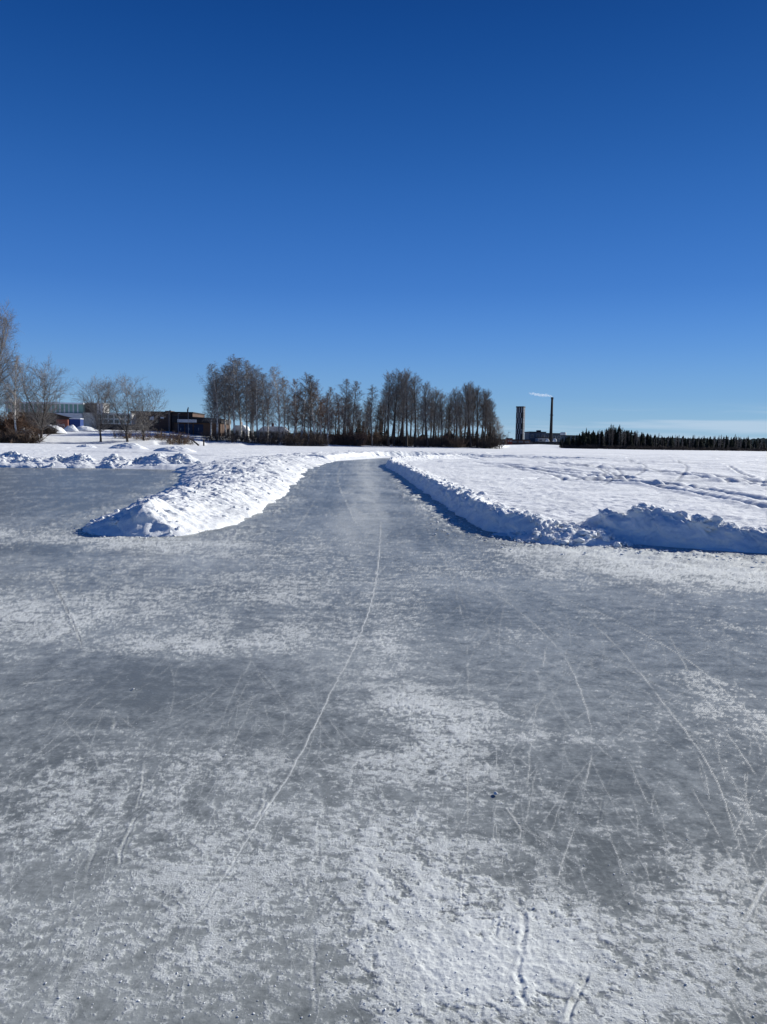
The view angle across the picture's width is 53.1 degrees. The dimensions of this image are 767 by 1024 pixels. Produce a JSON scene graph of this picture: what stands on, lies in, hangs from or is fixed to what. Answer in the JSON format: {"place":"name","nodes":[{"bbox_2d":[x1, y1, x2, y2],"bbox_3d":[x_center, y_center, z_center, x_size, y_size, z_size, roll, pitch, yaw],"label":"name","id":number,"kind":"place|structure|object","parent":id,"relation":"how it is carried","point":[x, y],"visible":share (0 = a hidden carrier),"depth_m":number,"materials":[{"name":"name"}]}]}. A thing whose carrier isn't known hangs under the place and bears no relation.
{"place":"outdoors","nodes":[
{"label":"outdoors","id":0,"kind":"place"},
{"bbox_2d":[0,458,766,1023],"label":"skating ice","id":1,"kind":"structure","parent":0,"point":[162,698],"depth_m":3.79,"materials":[{"name":"ice"}]},
{"bbox_2d":[0,491,766,1023],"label":"snow crumbs","id":2,"kind":"object","parent":1,"relation":"on","point":[442,817],"visible":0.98,"depth_m":2.75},
{"bbox_2d":[0,429,766,552],"bbox_3d":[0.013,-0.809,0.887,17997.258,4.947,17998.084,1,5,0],"label":"snow field","id":3,"kind":"structure","parent":0,"point":[728,486],"depth_m":41.12,"materials":[{"name":"snow"}]},
{"bbox_2d":[0,301,23,419],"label":"bare tree","id":4,"kind":"object","parent":3,"relation":"on","point":[5,325],"visible":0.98,"depth_m":158.70,"materials":[{"name":"brown plant"}]},
{"bbox_2d":[0,355,30,434],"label":"birch tree","id":5,"kind":"object","parent":3,"relation":"on","point":[15,403],"visible":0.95,"depth_m":160.77,"materials":[{"name":"brown plant"}]},
{"bbox_2d":[0,412,35,433],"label":"bare shrub","id":6,"kind":"object","parent":3,"relation":"on","point":[10,421],"visible":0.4,"depth_m":172.66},
{"bbox_2d":[3,375,40,427],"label":"bare tree","id":7,"kind":"object","parent":3,"relation":"on","point":[20,409],"visible":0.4,"depth_m":174.36,"materials":[{"name":"brown plant"}]},
{"bbox_2d":[1,410,45,433],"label":"bare shrub","id":8,"kind":"object","parent":3,"relation":"on","point":[12,424],"visible":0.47,"depth_m":172.75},
{"bbox_2d":[5,427,43,442],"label":"bare shrub","id":9,"kind":"object","parent":3,"relation":"on","point":[15,438],"visible":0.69,"depth_m":157.92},
{"bbox_2d":[4,425,50,443],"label":"bare shrub","id":10,"kind":"object","parent":3,"relation":"on","point":[35,437],"visible":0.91,"depth_m":158.49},
{"bbox_2d":[4,351,81,437],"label":"bare tree","id":11,"kind":"object","parent":3,"relation":"on","point":[45,408],"visible":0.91,"depth_m":169.98,"materials":[{"name":"brown plant"}]},
{"bbox_2d":[56,419,68,428],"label":"brick wall","id":12,"kind":"structure","parent":3,"relation":"on","point":[64,424],"depth_m":212.78,"materials":[{"name":"red brick"}]},
{"bbox_2d":[5,402,135,429],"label":"factory building","id":13,"kind":"structure","parent":3,"relation":"on","point":[72,410],"depth_m":234.03,"materials":[{"name":"white paint"}]},
{"bbox_2d":[64,425,78,431],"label":"snow heap","id":14,"kind":"object","parent":3,"relation":"on","point":[73,428],"visible":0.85,"depth_m":203.96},
{"bbox_2d":[69,418,83,426],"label":"shipping container","id":15,"kind":"object","parent":3,"relation":"on","point":[76,422],"visible":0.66,"depth_m":220.71,"materials":[{"name":"blue metal"}]},
{"bbox_2d":[76,426,95,430],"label":"snow heap","id":16,"kind":"object","parent":3,"relation":"on","point":[83,428],"visible":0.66,"depth_m":209.32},
{"bbox_2d":[70,373,127,441],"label":"bare tree","id":17,"kind":"object","parent":3,"relation":"on","point":[99,423],"visible":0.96,"depth_m":169.95,"materials":[{"name":"brown plant"}]},
{"bbox_2d":[0,451,203,468],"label":"snow bank","id":18,"kind":"structure","parent":3,"relation":"on","point":[12,459],"depth_m":40.98,"materials":[{"name":"snow"}]},
{"bbox_2d":[93,373,151,441],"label":"bare tree","id":19,"kind":"object","parent":3,"relation":"on","point":[128,427],"visible":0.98,"depth_m":170.36,"materials":[{"name":"brown plant"}]},
{"bbox_2d":[109,443,147,448],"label":"snow heap","id":20,"kind":"object","parent":3,"relation":"on","point":[128,446],"visible":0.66,"depth_m":94.44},
{"bbox_2d":[114,383,169,440],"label":"bare tree","id":21,"kind":"object","parent":3,"relation":"on","point":[144,430],"visible":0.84,"depth_m":174.25,"materials":[{"name":"brown plant"}]},
{"bbox_2d":[130,411,204,431],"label":"brown building","id":22,"kind":"structure","parent":3,"relation":"on","point":[166,424],"depth_m":238.38,"materials":[{"name":"brick"}]},
{"bbox_2d":[153,446,195,451],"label":"snow heap","id":23,"kind":"object","parent":3,"relation":"on","point":[175,449],"visible":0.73,"depth_m":81.60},
{"bbox_2d":[169,431,191,444],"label":"bare shrub","id":24,"kind":"object","parent":3,"relation":"on","point":[185,441],"visible":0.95,"depth_m":181.19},
{"bbox_2d":[172,415,230,435],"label":"warehouse","id":25,"kind":"structure","parent":3,"relation":"on","point":[197,425],"depth_m":226.68,"materials":[{"name":"metal"}]},
{"bbox_2d":[185,424,192,434],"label":"door","id":26,"kind":"structure","parent":25,"relation":"in","point":[186,425],"depth_m":226.74,"materials":[{"name":"metal"}]},
{"bbox_2d":[194,424,202,435],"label":"door","id":27,"kind":"structure","parent":25,"relation":"in","point":[198,428],"depth_m":226.74,"materials":[{"name":"metal"}]},
{"bbox_2d":[199,430,216,441],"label":"bare shrub","id":28,"kind":"object","parent":3,"relation":"on","point":[205,438],"visible":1,"depth_m":203.00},
{"bbox_2d":[81,451,342,536],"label":"snow bank","id":29,"kind":"structure","parent":3,"relation":"on","point":[213,495],"depth_m":16.83,"materials":[{"name":"snow"}]},
{"bbox_2d":[201,370,222,417],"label":"birch tree","id":30,"kind":"object","parent":3,"relation":"on","point":[215,373],"visible":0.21,"depth_m":226.96,"materials":[{"name":"brown plant"}]},
{"bbox_2d":[201,380,224,433],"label":"birch tree","id":31,"kind":"object","parent":3,"relation":"on","point":[211,419],"visible":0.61,"depth_m":214.43,"materials":[{"name":"brown plant"}]},
{"bbox_2d":[197,363,236,439],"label":"birch tree","id":32,"kind":"object","parent":3,"relation":"on","point":[215,384],"visible":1,"depth_m":211.51,"materials":[{"name":"brown plant"}]},
{"bbox_2d":[207,363,237,436],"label":"birch tree","id":33,"kind":"object","parent":3,"relation":"on","point":[224,421],"visible":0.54,"depth_m":217.32,"materials":[{"name":"brown plant"}]},
{"bbox_2d":[218,364,238,436],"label":"birch tree","id":34,"kind":"object","parent":3,"relation":"on","point":[227,401],"visible":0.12,"depth_m":229.98,"materials":[{"name":"brown plant"}]},
{"bbox_2d":[223,429,239,441],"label":"bare shrub","id":35,"kind":"object","parent":3,"relation":"on","point":[231,438],"visible":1,"depth_m":205.95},
{"bbox_2d":[217,356,248,438],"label":"birch tree","id":36,"kind":"object","parent":3,"relation":"on","point":[233,371],"visible":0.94,"depth_m":212.97,"materials":[{"name":"brown plant"}]},
{"bbox_2d":[219,356,254,437],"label":"birch tree","id":37,"kind":"object","parent":3,"relation":"on","point":[240,362],"visible":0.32,"depth_m":220.38,"materials":[{"name":"brown plant"}]},
{"bbox_2d":[232,425,249,436],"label":"white house","id":38,"kind":"structure","parent":3,"relation":"on","point":[238,428],"depth_m":238.68,"materials":[{"name":"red paint"}]},
{"bbox_2d":[231,360,259,435],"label":"birch tree","id":39,"kind":"object","parent":3,"relation":"on","point":[246,379],"visible":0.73,"depth_m":215.97,"materials":[{"name":"brown plant"}]},
{"bbox_2d":[244,433,259,443],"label":"bare shrub","id":40,"kind":"object","parent":3,"relation":"on","point":[249,440],"visible":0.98,"depth_m":210.78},
{"bbox_2d":[243,365,265,434],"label":"birch tree","id":41,"kind":"object","parent":3,"relation":"on","point":[251,400],"visible":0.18,"depth_m":226.92,"materials":[{"name":"brown plant"}]},
{"bbox_2d":[241,366,270,441],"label":"birch tree","id":42,"kind":"object","parent":3,"relation":"on","point":[255,386],"visible":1,"depth_m":213.07,"materials":[{"name":"brown plant"}]},
{"bbox_2d":[252,374,274,432],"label":"birch tree","id":43,"kind":"object","parent":3,"relation":"on","point":[262,398],"visible":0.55,"depth_m":219.16,"materials":[{"name":"brown plant"}]},
{"bbox_2d":[254,430,279,443],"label":"bare shrub","id":44,"kind":"object","parent":3,"relation":"on","point":[269,432],"visible":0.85,"depth_m":211.26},
{"bbox_2d":[258,383,277,437],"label":"birch tree","id":45,"kind":"object","parent":3,"relation":"on","point":[267,419],"visible":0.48,"depth_m":230.38,"materials":[{"name":"brown plant"}]},
{"bbox_2d":[258,424,289,438],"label":"white house","id":46,"kind":"structure","parent":3,"relation":"on","point":[271,427],"depth_m":238.34,"materials":[{"name":"red paint"}]},
{"bbox_2d":[264,364,297,442],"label":"birch tree","id":47,"kind":"object","parent":3,"relation":"on","point":[277,395],"visible":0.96,"depth_m":217.44,"materials":[{"name":"brown plant"}]},
{"bbox_2d":[267,428,296,444],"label":"bare shrub","id":48,"kind":"object","parent":3,"relation":"on","point":[281,436],"visible":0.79,"depth_m":211.89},
{"bbox_2d":[277,375,296,436],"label":"birch tree","id":49,"kind":"object","parent":3,"relation":"on","point":[286,421],"visible":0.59,"depth_m":223.21,"materials":[{"name":"brown plant"}]},
{"bbox_2d":[288,393,300,436],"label":"birch tree","id":50,"kind":"object","parent":3,"relation":"on","point":[298,414],"visible":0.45,"depth_m":231.75,"materials":[{"name":"brown plant"}]},
{"bbox_2d":[286,379,305,437],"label":"birch tree","id":51,"kind":"object","parent":3,"relation":"on","point":[295,420],"visible":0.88,"depth_m":221.47,"materials":[{"name":"brown plant"}]},
{"bbox_2d":[288,433,305,445],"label":"bare shrub","id":52,"kind":"object","parent":3,"relation":"on","point":[302,440],"visible":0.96,"depth_m":212.07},
{"bbox_2d":[290,373,315,441],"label":"birch tree","id":53,"kind":"object","parent":3,"relation":"on","point":[307,382],"visible":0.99,"depth_m":219.33,"materials":[{"name":"brown plant"}]},
{"bbox_2d":[301,384,316,435],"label":"birch tree","id":54,"kind":"object","parent":3,"relation":"on","point":[308,425],"visible":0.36,"depth_m":226.05,"materials":[{"name":"brown plant"}]},
{"bbox_2d":[302,428,320,445],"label":"bare shrub","id":55,"kind":"object","parent":3,"relation":"on","point":[312,442],"visible":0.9,"depth_m":215.95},
{"bbox_2d":[304,375,325,433],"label":"birch tree","id":56,"kind":"object","parent":3,"relation":"on","point":[312,405],"visible":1,"depth_m":219.65,"materials":[{"name":"brown plant"}]},
{"bbox_2d":[307,432,331,445],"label":"bare shrub","id":57,"kind":"object","parent":3,"relation":"on","point":[314,444],"visible":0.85,"depth_m":216.86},
{"bbox_2d":[311,380,328,444],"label":"birch tree","id":58,"kind":"object","parent":3,"relation":"on","point":[324,410],"visible":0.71,"depth_m":223.43,"materials":[{"name":"brown plant"}]},
{"bbox_2d":[317,386,336,444],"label":"birch tree","id":59,"kind":"object","parent":3,"relation":"on","point":[327,414],"visible":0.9,"depth_m":227.91,"materials":[{"name":"brown plant"}]},
{"bbox_2d":[331,397,341,434],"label":"bare tree","id":60,"kind":"object","parent":3,"relation":"on","point":[336,429],"visible":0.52,"depth_m":248.88,"materials":[{"name":"brown plant"}]},
{"bbox_2d":[331,393,346,433],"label":"bare tree","id":61,"kind":"object","parent":3,"relation":"on","point":[342,410],"visible":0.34,"depth_m":274.10,"materials":[{"name":"brown plant"}]},
{"bbox_2d":[331,379,357,434],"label":"bare tree","id":62,"kind":"object","parent":3,"relation":"on","point":[344,407],"visible":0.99,"depth_m":235.83,"materials":[{"name":"brown plant"}]},
{"bbox_2d":[345,381,365,436],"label":"bare tree","id":63,"kind":"object","parent":3,"relation":"on","point":[354,403],"visible":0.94,"depth_m":237.49,"materials":[{"name":"brown plant"}]},
{"bbox_2d":[352,403,360,435],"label":"bare tree","id":64,"kind":"object","parent":3,"relation":"on","point":[357,428],"visible":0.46,"depth_m":265.01,"materials":[{"name":"brown plant"}]},
{"bbox_2d":[347,433,366,445],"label":"bare shrub","id":65,"kind":"object","parent":3,"relation":"on","point":[363,440],"visible":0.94,"depth_m":232.10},
{"bbox_2d":[358,397,375,435],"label":"bare tree","id":66,"kind":"object","parent":3,"relation":"on","point":[365,430],"visible":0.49,"depth_m":243.66,"materials":[{"name":"brown plant"}]},
{"bbox_2d":[361,384,381,445],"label":"bare tree","id":67,"kind":"object","parent":3,"relation":"on","point":[369,416],"visible":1,"depth_m":238.83,"materials":[{"name":"brown plant"}]},
{"bbox_2d":[364,430,384,445],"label":"bare shrub","id":68,"kind":"object","parent":3,"relation":"on","point":[377,438],"visible":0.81,"depth_m":242.99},
{"bbox_2d":[372,407,382,432],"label":"bare tree","id":69,"kind":"object","parent":3,"relation":"on","point":[377,420],"visible":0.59,"depth_m":273.47,"materials":[{"name":"brown plant"}]},
{"bbox_2d":[372,430,392,445],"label":"bare shrub","id":70,"kind":"object","parent":3,"relation":"on","point":[384,440],"visible":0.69,"depth_m":244.73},
{"bbox_2d":[377,388,393,434],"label":"bare tree","id":71,"kind":"object","parent":3,"relation":"on","point":[383,422],"visible":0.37,"depth_m":259.45,"materials":[{"name":"brown plant"}]},
{"bbox_2d":[378,370,404,446],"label":"poplar tree","id":72,"kind":"object","parent":3,"relation":"on","point":[388,393],"visible":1,"depth_m":241.03,"materials":[{"name":"brown plant"}]},
{"bbox_2d":[389,390,399,444],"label":"bare tree","id":73,"kind":"object","parent":3,"relation":"on","point":[392,424],"visible":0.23,"depth_m":265.22,"materials":[{"name":"brown plant"}]},
{"bbox_2d":[387,368,410,445],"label":"poplar tree","id":74,"kind":"object","parent":3,"relation":"on","point":[395,407],"visible":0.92,"depth_m":242.45,"materials":[{"name":"brown plant"}]},
{"bbox_2d":[394,372,411,445],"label":"poplar tree","id":75,"kind":"object","parent":3,"relation":"on","point":[402,409],"visible":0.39,"depth_m":244.96,"materials":[{"name":"brown plant"}]},
{"bbox_2d":[398,435,414,446],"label":"bare shrub","id":76,"kind":"object","parent":3,"relation":"on","point":[410,441],"visible":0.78,"depth_m":243.86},
{"bbox_2d":[395,368,418,446],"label":"poplar tree","id":77,"kind":"object","parent":3,"relation":"on","point":[405,397],"visible":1,"depth_m":240.02,"materials":[{"name":"brown plant"}]},
{"bbox_2d":[408,385,419,435],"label":"bare tree","id":78,"kind":"object","parent":3,"relation":"on","point":[411,421],"visible":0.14,"depth_m":275.11,"materials":[{"name":"brown plant"}]},
{"bbox_2d":[407,372,422,446],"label":"poplar tree","id":79,"kind":"object","parent":3,"relation":"on","point":[414,395],"visible":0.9,"depth_m":241.97,"materials":[{"name":"brown plant"}]},
{"bbox_2d":[418,399,428,436],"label":"bare tree","id":80,"kind":"object","parent":3,"relation":"on","point":[423,426],"visible":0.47,"depth_m":259.52,"materials":[{"name":"brown plant"}]},
{"bbox_2d":[416,381,432,446],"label":"poplar tree","id":81,"kind":"object","parent":3,"relation":"on","point":[425,403],"visible":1,"depth_m":241.01,"materials":[{"name":"brown plant"}]},
{"bbox_2d":[423,395,437,440],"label":"bare tree","id":82,"kind":"object","parent":3,"relation":"on","point":[430,414],"visible":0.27,"depth_m":264.43,"materials":[{"name":"brown plant"}]},
{"bbox_2d":[306,451,558,459],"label":"snow bank","id":83,"kind":"structure","parent":3,"relation":"on","point":[335,455],"depth_m":78.98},
{"bbox_2d":[428,387,445,446],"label":"poplar tree","id":84,"kind":"object","parent":3,"relation":"on","point":[436,396],"visible":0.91,"depth_m":244.40,"materials":[{"name":"brown plant"}]},
{"bbox_2d":[434,392,449,446],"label":"poplar tree","id":85,"kind":"object","parent":3,"relation":"on","point":[442,413],"visible":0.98,"depth_m":244.55,"materials":[{"name":"brown plant"}]},
{"bbox_2d":[431,434,452,446],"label":"bare shrub","id":86,"kind":"object","parent":3,"relation":"on","point":[444,441],"visible":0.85,"depth_m":245.10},
{"bbox_2d":[443,395,454,437],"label":"poplar tree","id":87,"kind":"object","parent":3,"relation":"on","point":[449,424],"visible":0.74,"depth_m":247.03,"materials":[{"name":"brown plant"}]},
{"bbox_2d":[444,386,462,446],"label":"poplar tree","id":88,"kind":"object","parent":3,"relation":"on","point":[456,406],"visible":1,"depth_m":243.83,"materials":[{"name":"brown plant"}]},
{"bbox_2d":[445,436,468,447],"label":"bare shrub","id":89,"kind":"object","parent":3,"relation":"on","point":[458,444],"visible":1,"depth_m":242.22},
{"bbox_2d":[453,394,466,434],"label":"bare tree","id":90,"kind":"object","parent":3,"relation":"on","point":[460,418],"visible":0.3,"depth_m":259.77,"materials":[{"name":"brown plant"}]},
{"bbox_2d":[452,431,478,446],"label":"bare shrub","id":91,"kind":"object","parent":3,"relation":"on","point":[466,438],"visible":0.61,"depth_m":247.72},
{"bbox_2d":[458,382,475,446],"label":"poplar tree","id":92,"kind":"object","parent":3,"relation":"on","point":[465,424],"visible":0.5,"depth_m":247.80,"materials":[{"name":"brown plant"}]},
{"bbox_2d":[460,380,478,447],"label":"poplar tree","id":93,"kind":"object","parent":3,"relation":"on","point":[470,403],"visible":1,"depth_m":244.14,"materials":[{"name":"brown plant"}]},
{"bbox_2d":[469,385,485,447],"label":"poplar tree","id":94,"kind":"object","parent":3,"relation":"on","point":[477,398],"visible":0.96,"depth_m":245.56,"materials":[{"name":"brown plant"}]},
{"bbox_2d":[474,389,494,447],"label":"poplar tree","id":95,"kind":"object","parent":3,"relation":"on","point":[485,397],"visible":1,"depth_m":243.20,"materials":[{"name":"brown plant"}]},
{"bbox_2d":[484,399,497,446],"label":"poplar tree","id":96,"kind":"object","parent":3,"relation":"on","point":[491,404],"visible":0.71,"depth_m":246.76,"materials":[{"name":"brown plant"}]},
{"bbox_2d":[385,453,607,535],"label":"snow bank","id":97,"kind":"structure","parent":3,"relation":"on","point":[471,506],"depth_m":18.08,"materials":[{"name":"snow"}]},
{"bbox_2d":[508,522,635,546],"bbox_3d":[3.249,0.351,13.152,2.249,0.310,2.140,1,5,0],"label":"clod heap","id":98,"kind":"object","parent":97,"relation":"on","point":[573,533],"visible":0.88,"depth_m":12.57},
{"bbox_2d":[482,432,510,448],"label":"bare shrub","id":99,"kind":"object","parent":3,"relation":"on","point":[492,444],"visible":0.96,"depth_m":244.82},
{"bbox_2d":[494,417,503,448],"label":"bare tree","id":100,"kind":"object","parent":3,"relation":"on","point":[498,428],"visible":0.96,"depth_m":244.88,"materials":[{"name":"brown plant"}]},
{"bbox_2d":[501,439,529,444],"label":"shore building","id":101,"kind":"structure","parent":3,"relation":"on","point":[520,441],"depth_m":816.34,"materials":[{"name":"metal"}]},
{"bbox_2d":[515,406,525,438],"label":"tower block","id":102,"kind":"structure","parent":3,"relation":"on","point":[520,422],"depth_m":890.21,"materials":[{"name":"concrete"}]},
{"bbox_2d":[524,430,545,443],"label":"power plant","id":103,"kind":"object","parent":3,"relation":"on","point":[531,435],"visible":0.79,"depth_m":845.58,"materials":[{"name":"stone"}]},
{"bbox_2d":[530,441,559,444],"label":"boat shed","id":104,"kind":"object","parent":3,"relation":"on","point":[548,443],"visible":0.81,"depth_m":557.31,"materials":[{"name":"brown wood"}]},
{"bbox_2d":[549,397,553,441],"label":"factory chimney","id":105,"kind":"object","parent":3,"relation":"on","point":[551,426],"visible":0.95,"depth_m":853.06,"materials":[{"name":"concrete"}]},
{"bbox_2d":[546,433,559,441],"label":"power plant","id":106,"kind":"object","parent":3,"relation":"on","point":[556,436],"visible":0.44,"depth_m":875.40,"materials":[{"name":"stone"}]},
{"bbox_2d":[576,502,766,552],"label":"snow bank","id":107,"kind":"structure","parent":3,"relation":"on","point":[644,523],"depth_m":12.43,"materials":[{"name":"snow"}]},
{"bbox_2d":[0,0,766,439],"label":"sky","id":108,"kind":"structure","parent":0,"point":[529,202],"materials":[{"name":"blue"}]},
{"bbox_2d":[231,430,766,447],"bbox_3d":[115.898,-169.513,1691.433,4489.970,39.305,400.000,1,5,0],"label":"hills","id":109,"kind":"structure","parent":0,"point":[763,439],"depth_m":1579.60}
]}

